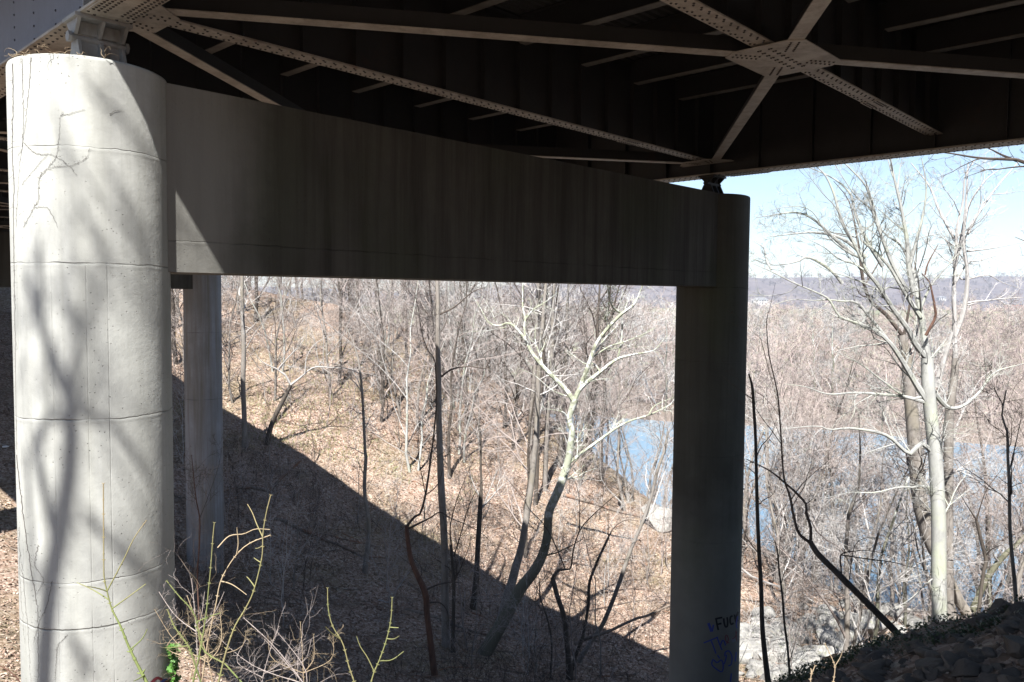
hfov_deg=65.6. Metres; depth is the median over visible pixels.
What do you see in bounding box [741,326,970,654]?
riverbank tree
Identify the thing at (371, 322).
hillside tree
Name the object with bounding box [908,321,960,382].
bank tree
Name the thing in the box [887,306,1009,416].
bank tree
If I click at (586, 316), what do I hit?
bank tree
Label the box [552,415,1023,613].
river
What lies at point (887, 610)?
boulder
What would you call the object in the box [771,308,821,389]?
bank tree
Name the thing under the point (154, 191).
concrete pier
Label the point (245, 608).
green shrub
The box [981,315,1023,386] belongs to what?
bank tree
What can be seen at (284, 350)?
hillside tree
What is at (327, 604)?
green shrub
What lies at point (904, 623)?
riverbank tree
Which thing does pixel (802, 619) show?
undergrowth
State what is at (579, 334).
bank tree
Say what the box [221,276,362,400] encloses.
hillside tree
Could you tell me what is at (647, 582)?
undergrowth
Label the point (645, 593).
sapling
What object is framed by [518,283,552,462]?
tree
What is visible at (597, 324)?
hillside tree
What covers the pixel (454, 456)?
sapling
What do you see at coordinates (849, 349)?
bank tree
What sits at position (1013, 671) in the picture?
riprap stone
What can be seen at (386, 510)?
sapling
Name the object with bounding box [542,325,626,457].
hillside tree
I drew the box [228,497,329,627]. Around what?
sapling
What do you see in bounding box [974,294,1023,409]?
bank tree
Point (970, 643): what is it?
riprap stone
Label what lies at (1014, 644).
riprap stone
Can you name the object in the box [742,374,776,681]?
thin dark tree
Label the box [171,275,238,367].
hillside tree
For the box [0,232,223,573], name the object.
concrete pier
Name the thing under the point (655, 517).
boulder
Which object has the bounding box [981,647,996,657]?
riprap stone
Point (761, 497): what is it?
sapling
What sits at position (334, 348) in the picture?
sapling
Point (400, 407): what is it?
sapling
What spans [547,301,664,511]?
hillside tree
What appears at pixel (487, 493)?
sapling
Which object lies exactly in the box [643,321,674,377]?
bank tree
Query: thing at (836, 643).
boulder
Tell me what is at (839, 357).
bank tree
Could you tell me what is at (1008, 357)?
bank tree
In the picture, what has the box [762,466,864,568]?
riverbank tree
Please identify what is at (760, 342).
bank tree
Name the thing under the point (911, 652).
riprap stone
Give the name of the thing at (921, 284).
distant woods
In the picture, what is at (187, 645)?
green shrub
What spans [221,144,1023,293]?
sky
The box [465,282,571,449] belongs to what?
hillside tree
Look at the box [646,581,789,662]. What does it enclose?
sapling
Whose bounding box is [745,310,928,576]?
riverbank tree
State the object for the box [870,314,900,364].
bank tree
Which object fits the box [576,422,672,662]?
two tone tree
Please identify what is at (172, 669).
ivy vine
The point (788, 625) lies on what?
sapling
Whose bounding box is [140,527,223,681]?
dry shrub
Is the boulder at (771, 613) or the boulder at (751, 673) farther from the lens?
the boulder at (771, 613)
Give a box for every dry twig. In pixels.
[0,665,19,681]
[825,643,842,681]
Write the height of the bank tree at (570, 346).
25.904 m
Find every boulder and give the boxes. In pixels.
[641,504,671,532]
[739,650,753,664]
[740,622,754,633]
[740,625,749,637]
[740,638,767,659]
[744,658,773,675]
[745,669,756,678]
[750,620,766,625]
[751,606,775,621]
[752,623,776,638]
[752,635,767,644]
[759,669,784,681]
[767,634,796,662]
[770,618,781,635]
[771,664,795,679]
[776,616,809,643]
[786,648,819,673]
[796,617,821,633]
[802,645,842,659]
[816,604,840,618]
[816,627,837,644]
[817,614,837,627]
[825,624,834,630]
[825,636,849,653]
[837,619,850,630]
[838,611,852,618]
[838,629,867,646]
[850,615,887,635]
[862,609,874,616]
[879,602,914,615]
[881,604,891,614]
[889,605,902,620]
[896,625,906,632]
[903,615,922,624]
[908,620,919,627]
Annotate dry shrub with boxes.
[110,561,234,681]
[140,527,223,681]
[157,602,274,681]
[204,587,349,681]
[225,626,324,681]
[267,622,341,681]
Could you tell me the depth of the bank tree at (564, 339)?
186.95 m
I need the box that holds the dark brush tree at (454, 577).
[429,448,496,652]
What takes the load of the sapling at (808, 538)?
on the ground at (10, 556)
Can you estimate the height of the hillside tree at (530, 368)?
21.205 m
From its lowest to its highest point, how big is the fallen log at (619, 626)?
1.465 m
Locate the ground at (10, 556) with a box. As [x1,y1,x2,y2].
[0,276,1023,681]
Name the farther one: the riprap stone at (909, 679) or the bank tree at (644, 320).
the bank tree at (644, 320)
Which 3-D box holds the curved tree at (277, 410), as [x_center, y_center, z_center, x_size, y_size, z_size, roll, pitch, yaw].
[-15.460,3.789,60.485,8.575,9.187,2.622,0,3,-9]
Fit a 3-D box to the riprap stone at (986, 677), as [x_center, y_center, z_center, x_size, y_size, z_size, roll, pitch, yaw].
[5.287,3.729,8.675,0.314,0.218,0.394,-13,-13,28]
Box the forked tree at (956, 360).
[889,147,1023,620]
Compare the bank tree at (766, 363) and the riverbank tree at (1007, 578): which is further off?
the bank tree at (766, 363)
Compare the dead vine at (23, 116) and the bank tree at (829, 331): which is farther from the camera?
the bank tree at (829, 331)
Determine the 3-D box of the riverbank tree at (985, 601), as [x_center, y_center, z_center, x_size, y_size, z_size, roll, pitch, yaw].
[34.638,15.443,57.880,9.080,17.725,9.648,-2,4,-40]
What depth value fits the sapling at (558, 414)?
72.86 m
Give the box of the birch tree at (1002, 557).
[953,370,1023,612]
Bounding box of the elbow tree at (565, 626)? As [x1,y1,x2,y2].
[507,462,651,680]
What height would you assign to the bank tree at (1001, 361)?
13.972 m
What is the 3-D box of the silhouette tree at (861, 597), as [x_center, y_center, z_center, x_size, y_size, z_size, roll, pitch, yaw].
[6.045,2.703,15.388,4.052,7.649,1.888,0,3,0]
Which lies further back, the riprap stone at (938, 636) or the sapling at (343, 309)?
the sapling at (343, 309)
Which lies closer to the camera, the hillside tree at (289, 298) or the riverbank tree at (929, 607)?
the riverbank tree at (929, 607)
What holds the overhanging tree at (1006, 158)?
on the ground at (10, 556)
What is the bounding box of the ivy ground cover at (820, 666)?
[766,594,1023,681]
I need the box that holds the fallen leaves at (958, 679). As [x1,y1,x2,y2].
[797,602,1023,681]
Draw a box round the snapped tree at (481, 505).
[454,409,511,609]
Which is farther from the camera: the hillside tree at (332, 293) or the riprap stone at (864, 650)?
the hillside tree at (332, 293)
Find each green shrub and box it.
[77,483,147,681]
[165,610,201,681]
[167,579,241,681]
[191,522,215,681]
[201,527,270,681]
[217,494,271,681]
[325,587,355,681]
[356,597,403,681]
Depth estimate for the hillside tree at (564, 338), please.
86.83 m
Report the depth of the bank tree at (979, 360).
180.60 m
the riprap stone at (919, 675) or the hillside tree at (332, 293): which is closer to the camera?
the riprap stone at (919, 675)
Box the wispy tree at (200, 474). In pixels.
[173,434,234,678]
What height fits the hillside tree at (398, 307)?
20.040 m
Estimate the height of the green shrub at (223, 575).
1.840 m
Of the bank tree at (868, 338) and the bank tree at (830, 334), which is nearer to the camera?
the bank tree at (830, 334)
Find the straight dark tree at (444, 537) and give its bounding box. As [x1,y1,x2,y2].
[425,281,491,648]
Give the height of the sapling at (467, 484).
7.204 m
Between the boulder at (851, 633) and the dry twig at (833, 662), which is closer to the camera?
the dry twig at (833, 662)
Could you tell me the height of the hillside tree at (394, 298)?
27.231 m
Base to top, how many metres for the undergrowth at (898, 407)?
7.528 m
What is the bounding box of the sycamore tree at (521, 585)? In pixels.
[458,284,673,656]
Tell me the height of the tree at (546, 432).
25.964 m
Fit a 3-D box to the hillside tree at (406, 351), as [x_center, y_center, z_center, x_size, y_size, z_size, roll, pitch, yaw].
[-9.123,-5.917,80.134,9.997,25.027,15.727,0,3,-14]
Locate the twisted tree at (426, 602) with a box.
[387,281,493,675]
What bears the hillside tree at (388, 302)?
on the ground at (10, 556)
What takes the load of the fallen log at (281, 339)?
on the ground at (10, 556)
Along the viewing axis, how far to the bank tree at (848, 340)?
211.99 m
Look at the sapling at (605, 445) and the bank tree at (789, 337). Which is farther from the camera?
the bank tree at (789, 337)
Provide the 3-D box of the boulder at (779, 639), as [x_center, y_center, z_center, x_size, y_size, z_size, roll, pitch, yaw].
[15.249,17.837,45.332,1.992,1.687,2.630,2,3,29]
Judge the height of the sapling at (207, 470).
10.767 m
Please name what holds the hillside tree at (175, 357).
on the ground at (10, 556)
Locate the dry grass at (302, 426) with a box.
[247,332,482,501]
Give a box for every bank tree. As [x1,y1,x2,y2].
[499,292,606,394]
[523,286,610,381]
[546,285,622,372]
[556,306,619,381]
[556,307,590,383]
[563,308,617,386]
[574,301,637,383]
[599,289,654,384]
[599,298,674,397]
[606,329,649,402]
[608,295,650,370]
[608,313,643,369]
[610,318,664,384]
[613,344,643,375]
[615,296,662,370]
[615,326,670,408]
[624,318,675,396]
[627,297,675,413]
[636,311,667,368]
[643,305,674,367]
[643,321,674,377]
[645,305,675,366]
[648,306,675,382]
[657,326,675,387]
[661,354,674,392]
[746,298,787,390]
[746,302,800,397]
[746,306,771,384]
[746,352,773,420]
[747,298,764,352]
[747,300,766,357]
[747,336,791,401]
[747,346,787,409]
[748,316,782,360]
[748,326,770,357]
[749,324,784,367]
[752,327,811,405]
[762,312,829,405]
[765,318,813,394]
[768,329,812,374]
[770,296,809,372]
[770,300,816,370]
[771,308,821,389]
[771,321,817,376]
[771,348,790,373]
[775,339,821,391]
[779,334,823,382]
[784,304,822,356]
[788,312,820,364]
[792,296,880,391]
[795,341,855,400]
[798,292,902,413]
[804,312,873,386]
[805,328,829,372]
[805,342,833,387]
[806,304,856,383]
[807,296,860,386]
[816,331,831,367]
[819,341,862,382]
[821,294,871,371]
[825,331,844,377]
[825,343,878,411]
[828,340,850,380]
[834,314,876,385]
[837,337,890,391]
[838,308,892,395]
[844,331,880,387]
[852,309,902,386]
[858,336,921,423]
[860,330,890,359]
[863,307,984,419]
[863,313,942,408]
[864,323,901,390]
[869,337,899,386]
[869,349,917,390]
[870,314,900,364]
[872,310,900,377]
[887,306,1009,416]
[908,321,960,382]
[911,294,991,421]
[912,336,952,380]
[915,337,948,387]
[931,324,968,392]
[934,295,997,406]
[934,307,997,401]
[935,321,982,385]
[939,288,1023,432]
[956,333,1007,411]
[957,317,992,352]
[958,344,1001,395]
[960,343,1006,400]
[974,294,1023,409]
[974,307,1023,397]
[979,311,1023,365]
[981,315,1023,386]
[983,328,1023,392]
[985,327,1022,393]
[986,291,1023,361]
[988,306,1023,369]
[989,352,1021,381]
[996,345,1016,379]
[1009,342,1023,399]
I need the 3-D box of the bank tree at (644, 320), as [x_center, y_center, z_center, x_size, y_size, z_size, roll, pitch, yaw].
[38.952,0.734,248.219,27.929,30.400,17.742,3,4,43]
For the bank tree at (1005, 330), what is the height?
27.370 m
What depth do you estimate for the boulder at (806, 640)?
47.94 m
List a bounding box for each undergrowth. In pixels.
[172,276,832,612]
[174,421,670,681]
[521,380,1023,440]
[740,522,986,676]
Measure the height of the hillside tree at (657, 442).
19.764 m
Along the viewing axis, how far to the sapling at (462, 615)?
41.04 m
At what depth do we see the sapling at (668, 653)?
35.45 m
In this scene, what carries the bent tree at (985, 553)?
on the ground at (10, 556)
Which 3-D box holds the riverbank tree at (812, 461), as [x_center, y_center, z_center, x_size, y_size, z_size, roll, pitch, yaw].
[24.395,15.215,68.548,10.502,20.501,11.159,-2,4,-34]
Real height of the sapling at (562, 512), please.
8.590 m
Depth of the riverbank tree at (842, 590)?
59.00 m
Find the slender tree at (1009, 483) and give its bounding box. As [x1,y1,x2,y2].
[940,362,1023,601]
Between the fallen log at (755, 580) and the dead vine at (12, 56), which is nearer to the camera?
the dead vine at (12, 56)
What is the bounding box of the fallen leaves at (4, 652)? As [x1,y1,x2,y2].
[0,311,901,681]
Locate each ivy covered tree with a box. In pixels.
[457,281,494,362]
[580,284,649,454]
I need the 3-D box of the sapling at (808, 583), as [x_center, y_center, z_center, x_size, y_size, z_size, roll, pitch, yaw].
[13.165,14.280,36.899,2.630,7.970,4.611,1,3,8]
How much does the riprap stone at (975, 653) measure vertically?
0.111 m
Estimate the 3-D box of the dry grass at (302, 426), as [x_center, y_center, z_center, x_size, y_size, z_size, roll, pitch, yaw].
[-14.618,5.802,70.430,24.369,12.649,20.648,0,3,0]
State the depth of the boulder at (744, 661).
44.07 m
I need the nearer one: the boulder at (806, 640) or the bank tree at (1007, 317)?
the boulder at (806, 640)
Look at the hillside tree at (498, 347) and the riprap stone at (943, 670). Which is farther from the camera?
the hillside tree at (498, 347)
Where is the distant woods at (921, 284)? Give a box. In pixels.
[271,271,1023,310]
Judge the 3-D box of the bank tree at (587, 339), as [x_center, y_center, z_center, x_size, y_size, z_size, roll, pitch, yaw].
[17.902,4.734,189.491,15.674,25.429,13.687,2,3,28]
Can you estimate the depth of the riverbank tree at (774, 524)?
51.09 m
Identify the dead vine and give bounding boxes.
[2,63,38,679]
[4,44,118,57]
[16,60,31,221]
[17,533,30,676]
[23,111,89,225]
[34,545,51,635]
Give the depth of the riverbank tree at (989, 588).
51.22 m
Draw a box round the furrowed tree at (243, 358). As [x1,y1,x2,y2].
[226,276,269,447]
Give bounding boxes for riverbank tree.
[661,337,892,572]
[661,371,884,623]
[669,372,817,539]
[670,310,838,579]
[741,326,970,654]
[742,367,869,592]
[743,372,899,555]
[743,395,848,584]
[744,372,865,548]
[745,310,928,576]
[745,361,891,584]
[748,419,867,563]
[751,374,918,590]
[753,406,864,561]
[753,414,919,585]
[754,404,898,568]
[755,369,882,581]
[757,416,881,581]
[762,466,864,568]
[765,404,991,621]
[785,378,1023,644]
[794,425,900,589]
[806,413,924,593]
[808,429,920,602]
[812,352,975,603]
[818,456,981,626]
[822,423,961,599]
[824,371,1023,604]
[827,425,1002,613]
[841,324,1023,607]
[844,419,1007,621]
[858,406,1023,623]
[861,476,979,610]
[863,431,1014,594]
[879,438,1003,618]
[891,369,1011,616]
[905,387,1023,597]
[926,452,1023,611]
[927,369,1023,594]
[942,340,1023,618]
[953,409,1023,585]
[953,444,1023,615]
[954,414,1023,603]
[955,443,1023,601]
[956,434,1023,595]
[957,480,1023,598]
[959,253,1023,593]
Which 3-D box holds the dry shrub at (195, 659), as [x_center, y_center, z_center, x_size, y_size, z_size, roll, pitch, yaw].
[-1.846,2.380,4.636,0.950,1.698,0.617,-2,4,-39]
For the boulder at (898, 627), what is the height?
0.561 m
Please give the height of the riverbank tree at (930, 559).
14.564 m
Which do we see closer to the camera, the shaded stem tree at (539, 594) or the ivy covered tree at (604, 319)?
the shaded stem tree at (539, 594)
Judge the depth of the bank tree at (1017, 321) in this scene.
223.55 m
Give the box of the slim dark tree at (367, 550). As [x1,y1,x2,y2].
[331,323,384,573]
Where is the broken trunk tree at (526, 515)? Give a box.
[490,283,589,626]
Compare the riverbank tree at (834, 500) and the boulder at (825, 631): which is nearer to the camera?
the boulder at (825, 631)
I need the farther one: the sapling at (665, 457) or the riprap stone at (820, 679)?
the sapling at (665, 457)
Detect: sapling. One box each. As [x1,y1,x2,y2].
[171,311,183,376]
[172,382,184,460]
[173,404,292,549]
[175,434,260,623]
[175,546,191,610]
[178,307,250,395]
[198,533,246,617]
[226,413,363,590]
[228,374,319,511]
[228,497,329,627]
[230,294,283,370]
[239,479,323,583]
[244,277,293,311]
[250,417,283,460]
[251,305,347,411]
[252,277,296,319]
[252,355,284,404]
[261,277,286,303]
[268,315,311,366]
[270,283,318,355]
[275,278,333,359]
[277,314,308,365]
[285,393,332,462]
[286,321,370,424]
[286,497,340,597]
[298,520,339,582]
[310,407,398,523]
[314,286,376,330]
[318,280,362,327]
[319,322,383,418]
[322,314,362,370]
[322,319,371,377]
[334,293,349,339]
[343,502,428,631]
[349,297,394,369]
[349,337,395,392]
[353,504,430,591]
[355,386,378,444]
[359,492,414,581]
[365,333,446,455]
[366,445,432,526]
[374,324,405,383]
[382,436,462,541]
[394,490,484,591]
[401,491,534,670]
[406,496,456,551]
[410,377,474,451]
[425,366,475,430]
[429,404,469,481]
[429,537,519,668]
[442,407,510,516]
[447,446,496,524]
[448,473,489,560]
[456,360,544,484]
[467,448,517,533]
[471,350,528,411]
[472,540,562,653]
[474,444,544,525]
[476,413,510,458]
[484,426,525,492]
[485,536,599,678]
[496,311,557,415]
[500,348,557,430]
[503,557,578,673]
[507,523,615,678]
[520,470,586,559]
[526,487,668,681]
[534,400,610,494]
[542,383,583,441]
[547,422,611,505]
[547,461,599,534]
[552,385,613,472]
[557,488,644,586]
[562,494,656,605]
[579,466,615,520]
[592,446,671,585]
[598,429,615,465]
[598,460,672,574]
[602,528,668,642]
[607,451,669,521]
[615,493,659,560]
[626,452,653,491]
[626,467,671,568]
[629,431,671,517]
[630,445,672,509]
[641,429,672,505]
[644,469,671,540]
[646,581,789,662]
[652,620,741,663]
[740,566,823,673]
[742,454,785,536]
[754,527,824,601]
[757,521,799,673]
[768,564,839,674]
[770,483,862,586]
[770,534,841,641]
[778,524,875,644]
[787,472,857,574]
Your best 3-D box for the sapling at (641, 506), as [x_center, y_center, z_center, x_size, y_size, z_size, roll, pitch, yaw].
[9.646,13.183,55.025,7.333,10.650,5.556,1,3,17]
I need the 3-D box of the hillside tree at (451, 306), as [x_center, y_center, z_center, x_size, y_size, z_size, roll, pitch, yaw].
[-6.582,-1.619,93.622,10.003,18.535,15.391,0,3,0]
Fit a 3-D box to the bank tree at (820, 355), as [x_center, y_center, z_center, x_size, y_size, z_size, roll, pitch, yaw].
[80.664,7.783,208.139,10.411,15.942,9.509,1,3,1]
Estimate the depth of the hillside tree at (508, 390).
81.45 m
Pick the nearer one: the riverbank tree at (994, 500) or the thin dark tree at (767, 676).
the thin dark tree at (767, 676)
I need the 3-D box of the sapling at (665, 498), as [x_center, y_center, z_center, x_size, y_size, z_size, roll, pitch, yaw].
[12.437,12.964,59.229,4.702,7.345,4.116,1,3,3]
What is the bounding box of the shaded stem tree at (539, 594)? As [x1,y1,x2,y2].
[523,564,573,678]
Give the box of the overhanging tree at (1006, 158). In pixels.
[916,147,1023,364]
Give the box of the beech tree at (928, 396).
[746,157,1023,622]
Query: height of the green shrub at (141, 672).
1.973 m
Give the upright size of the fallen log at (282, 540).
1.613 m
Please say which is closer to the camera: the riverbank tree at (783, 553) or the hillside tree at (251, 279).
the riverbank tree at (783, 553)
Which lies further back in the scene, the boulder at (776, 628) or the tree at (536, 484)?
the tree at (536, 484)
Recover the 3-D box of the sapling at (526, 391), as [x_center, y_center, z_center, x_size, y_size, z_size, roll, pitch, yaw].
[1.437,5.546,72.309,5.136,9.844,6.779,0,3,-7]
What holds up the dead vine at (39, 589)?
attached to the concrete pier at (154, 191)
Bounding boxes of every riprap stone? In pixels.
[818,677,836,681]
[825,669,845,680]
[851,662,863,669]
[856,669,885,681]
[859,646,873,654]
[859,659,884,671]
[861,650,885,661]
[885,659,892,666]
[898,658,906,663]
[903,676,921,681]
[908,630,923,640]
[909,646,932,654]
[912,670,926,680]
[915,657,944,670]
[925,667,938,681]
[928,667,941,676]
[929,633,941,640]
[936,666,949,673]
[941,650,961,664]
[950,659,980,676]
[953,643,972,651]
[963,641,974,645]
[964,614,995,628]
[965,648,987,659]
[973,658,984,662]
[979,673,998,681]
[980,664,993,672]
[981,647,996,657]
[988,598,1011,616]
[990,663,1004,669]
[995,624,1014,634]
[997,674,1019,681]
[998,666,1021,676]
[1000,620,1019,629]
[1002,635,1023,658]
[1005,601,1023,614]
[1017,658,1023,667]
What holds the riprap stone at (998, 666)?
on the ground at (10, 556)
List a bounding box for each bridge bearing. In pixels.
[62,11,132,62]
[698,174,725,192]
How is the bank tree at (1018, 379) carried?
on the ground at (10, 556)
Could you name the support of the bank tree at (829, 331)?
on the ground at (10, 556)
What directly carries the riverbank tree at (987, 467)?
on the ground at (10, 556)
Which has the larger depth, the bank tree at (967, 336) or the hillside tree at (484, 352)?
the bank tree at (967, 336)
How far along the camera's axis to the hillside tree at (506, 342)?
68.78 m
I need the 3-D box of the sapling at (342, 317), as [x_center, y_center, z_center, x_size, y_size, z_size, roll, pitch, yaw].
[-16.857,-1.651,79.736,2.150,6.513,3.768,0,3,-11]
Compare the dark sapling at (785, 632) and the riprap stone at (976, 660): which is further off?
the dark sapling at (785, 632)
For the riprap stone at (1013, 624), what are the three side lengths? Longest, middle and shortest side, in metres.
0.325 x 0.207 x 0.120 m
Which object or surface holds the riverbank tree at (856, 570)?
on the ground at (10, 556)
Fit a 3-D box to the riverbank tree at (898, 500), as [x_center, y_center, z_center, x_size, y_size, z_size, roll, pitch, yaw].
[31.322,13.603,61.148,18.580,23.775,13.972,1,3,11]
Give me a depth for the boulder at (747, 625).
48.00 m
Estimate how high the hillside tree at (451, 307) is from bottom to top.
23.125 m
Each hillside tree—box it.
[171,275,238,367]
[171,276,291,402]
[171,280,228,364]
[172,276,251,421]
[173,289,182,327]
[174,280,236,319]
[182,276,332,371]
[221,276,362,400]
[223,275,264,314]
[236,276,398,384]
[239,276,304,326]
[253,276,273,322]
[261,276,420,342]
[282,277,401,397]
[282,278,337,302]
[289,278,334,301]
[291,278,355,302]
[294,277,299,297]
[294,277,373,329]
[301,277,306,299]
[306,278,373,307]
[308,278,369,331]
[315,278,422,388]
[316,279,498,472]
[316,280,434,403]
[318,278,423,422]
[323,279,423,330]
[326,279,433,416]
[347,280,426,338]
[350,280,424,348]
[350,280,472,430]
[362,280,565,479]
[364,282,424,321]
[366,279,415,315]
[366,279,420,320]
[370,279,467,406]
[370,279,496,395]
[376,279,442,361]
[379,279,500,408]
[390,280,523,426]
[398,281,442,335]
[402,280,477,358]
[404,281,549,388]
[405,283,532,462]
[406,282,562,428]
[408,281,447,337]
[412,284,524,452]
[416,281,466,347]
[418,281,525,392]
[419,280,494,351]
[419,281,494,353]
[419,282,487,357]
[422,282,534,437]
[435,298,637,556]
[440,281,508,348]
[441,282,505,379]
[449,281,535,377]
[453,282,534,386]
[456,321,516,380]
[458,292,509,369]
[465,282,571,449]
[468,283,601,434]
[469,323,531,389]
[473,282,653,412]
[473,283,564,407]
[486,283,619,423]
[491,343,553,413]
[495,310,578,415]
[505,283,675,483]
[506,283,610,427]
[509,298,674,486]
[519,287,666,455]
[526,284,674,470]
[526,356,582,430]
[527,284,643,441]
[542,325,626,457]
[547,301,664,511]
[559,325,643,465]
[561,317,610,437]
[575,325,672,502]
[607,362,674,500]
[610,384,673,508]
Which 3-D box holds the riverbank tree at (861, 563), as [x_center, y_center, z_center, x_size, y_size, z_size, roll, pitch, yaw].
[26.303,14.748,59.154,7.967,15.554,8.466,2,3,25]
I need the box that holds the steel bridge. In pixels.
[0,0,1023,231]
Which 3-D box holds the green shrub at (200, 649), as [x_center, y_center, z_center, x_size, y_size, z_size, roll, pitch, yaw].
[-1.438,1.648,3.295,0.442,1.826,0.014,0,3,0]
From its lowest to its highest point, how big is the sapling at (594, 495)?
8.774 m
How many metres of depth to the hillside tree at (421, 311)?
94.97 m
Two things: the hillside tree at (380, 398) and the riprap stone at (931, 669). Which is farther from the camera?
the hillside tree at (380, 398)
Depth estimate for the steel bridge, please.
15.64 m
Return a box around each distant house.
[752,297,768,304]
[1000,304,1023,309]
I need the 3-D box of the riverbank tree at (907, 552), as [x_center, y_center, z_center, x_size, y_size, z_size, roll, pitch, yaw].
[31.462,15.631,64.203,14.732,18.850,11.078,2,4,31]
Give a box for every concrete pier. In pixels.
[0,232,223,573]
[6,53,749,681]
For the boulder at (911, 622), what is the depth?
53.62 m
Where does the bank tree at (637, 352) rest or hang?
on the ground at (10, 556)
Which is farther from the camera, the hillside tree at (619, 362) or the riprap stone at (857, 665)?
the hillside tree at (619, 362)
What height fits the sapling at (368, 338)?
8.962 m
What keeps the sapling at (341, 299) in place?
on the ground at (10, 556)
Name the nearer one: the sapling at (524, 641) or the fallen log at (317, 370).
the sapling at (524, 641)
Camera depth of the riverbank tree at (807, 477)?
64.93 m
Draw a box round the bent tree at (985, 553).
[953,468,1013,612]
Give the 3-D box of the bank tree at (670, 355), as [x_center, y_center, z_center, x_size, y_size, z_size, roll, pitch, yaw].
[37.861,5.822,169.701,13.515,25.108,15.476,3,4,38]
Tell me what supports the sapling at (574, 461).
on the ground at (10, 556)
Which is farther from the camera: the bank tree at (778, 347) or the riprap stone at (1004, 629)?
the bank tree at (778, 347)
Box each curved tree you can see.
[251,333,363,444]
[570,496,637,670]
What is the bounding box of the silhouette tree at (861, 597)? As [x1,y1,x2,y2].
[717,282,931,637]
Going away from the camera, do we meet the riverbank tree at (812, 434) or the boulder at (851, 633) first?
the boulder at (851, 633)
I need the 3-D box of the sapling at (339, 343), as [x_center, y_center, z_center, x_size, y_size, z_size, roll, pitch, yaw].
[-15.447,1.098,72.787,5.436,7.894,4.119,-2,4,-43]
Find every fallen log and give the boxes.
[269,335,304,348]
[271,529,298,551]
[274,517,362,555]
[299,360,347,373]
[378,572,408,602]
[563,493,640,517]
[574,604,669,645]
[743,571,813,602]
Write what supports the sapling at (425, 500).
on the ground at (10, 556)
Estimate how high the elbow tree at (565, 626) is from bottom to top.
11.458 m
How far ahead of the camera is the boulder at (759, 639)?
45.93 m
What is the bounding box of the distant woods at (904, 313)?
[411,295,1023,363]
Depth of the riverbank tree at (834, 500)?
68.70 m
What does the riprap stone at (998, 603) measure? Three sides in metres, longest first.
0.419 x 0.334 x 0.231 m
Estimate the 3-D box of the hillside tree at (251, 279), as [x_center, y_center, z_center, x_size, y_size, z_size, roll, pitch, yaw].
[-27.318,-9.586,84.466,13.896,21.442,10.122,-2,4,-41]
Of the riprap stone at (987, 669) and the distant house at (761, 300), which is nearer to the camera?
the riprap stone at (987, 669)
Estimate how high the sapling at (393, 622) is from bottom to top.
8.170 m
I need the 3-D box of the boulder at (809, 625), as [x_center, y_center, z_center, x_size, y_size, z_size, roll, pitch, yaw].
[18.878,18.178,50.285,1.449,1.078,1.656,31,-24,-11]
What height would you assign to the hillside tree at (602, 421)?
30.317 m
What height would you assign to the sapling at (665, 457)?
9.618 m
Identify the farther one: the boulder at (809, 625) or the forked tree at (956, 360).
the boulder at (809, 625)
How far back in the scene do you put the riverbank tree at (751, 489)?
54.22 m
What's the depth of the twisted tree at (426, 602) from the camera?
36.55 m
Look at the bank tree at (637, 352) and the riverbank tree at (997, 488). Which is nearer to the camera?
the riverbank tree at (997, 488)
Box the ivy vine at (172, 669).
[166,643,180,681]
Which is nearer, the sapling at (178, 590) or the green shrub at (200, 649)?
the green shrub at (200, 649)
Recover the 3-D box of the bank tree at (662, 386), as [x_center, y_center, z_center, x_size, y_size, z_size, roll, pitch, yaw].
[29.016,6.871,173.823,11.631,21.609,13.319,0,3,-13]
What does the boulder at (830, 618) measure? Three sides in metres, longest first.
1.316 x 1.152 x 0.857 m
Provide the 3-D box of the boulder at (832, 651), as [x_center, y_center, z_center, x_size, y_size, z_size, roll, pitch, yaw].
[17.637,17.794,44.862,2.452,1.393,1.776,-16,-7,31]
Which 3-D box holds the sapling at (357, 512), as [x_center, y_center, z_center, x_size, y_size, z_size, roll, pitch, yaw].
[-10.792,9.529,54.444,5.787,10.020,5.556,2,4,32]
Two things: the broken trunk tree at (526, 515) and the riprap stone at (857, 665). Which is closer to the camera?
the riprap stone at (857, 665)
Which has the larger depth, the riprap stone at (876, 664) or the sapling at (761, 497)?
the sapling at (761, 497)
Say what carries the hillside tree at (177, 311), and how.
on the ground at (10, 556)
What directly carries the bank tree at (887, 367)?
on the ground at (10, 556)
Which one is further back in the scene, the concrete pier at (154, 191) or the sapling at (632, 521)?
the sapling at (632, 521)
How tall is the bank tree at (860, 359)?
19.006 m
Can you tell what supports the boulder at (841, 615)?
on the ground at (10, 556)
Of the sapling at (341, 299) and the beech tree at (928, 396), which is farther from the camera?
the sapling at (341, 299)
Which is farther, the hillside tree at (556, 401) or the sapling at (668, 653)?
the hillside tree at (556, 401)
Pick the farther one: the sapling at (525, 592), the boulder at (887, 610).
the boulder at (887, 610)
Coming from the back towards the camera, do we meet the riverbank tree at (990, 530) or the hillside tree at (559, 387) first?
the hillside tree at (559, 387)
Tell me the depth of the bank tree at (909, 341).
162.89 m
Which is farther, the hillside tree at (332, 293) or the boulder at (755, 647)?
the hillside tree at (332, 293)
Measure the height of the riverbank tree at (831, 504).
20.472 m
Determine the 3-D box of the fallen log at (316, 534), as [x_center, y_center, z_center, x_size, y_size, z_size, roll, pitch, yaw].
[-12.274,12.403,50.283,5.833,2.216,2.766,0,3,0]
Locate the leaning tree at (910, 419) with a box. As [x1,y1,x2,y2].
[794,162,973,618]
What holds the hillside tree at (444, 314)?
on the ground at (10, 556)

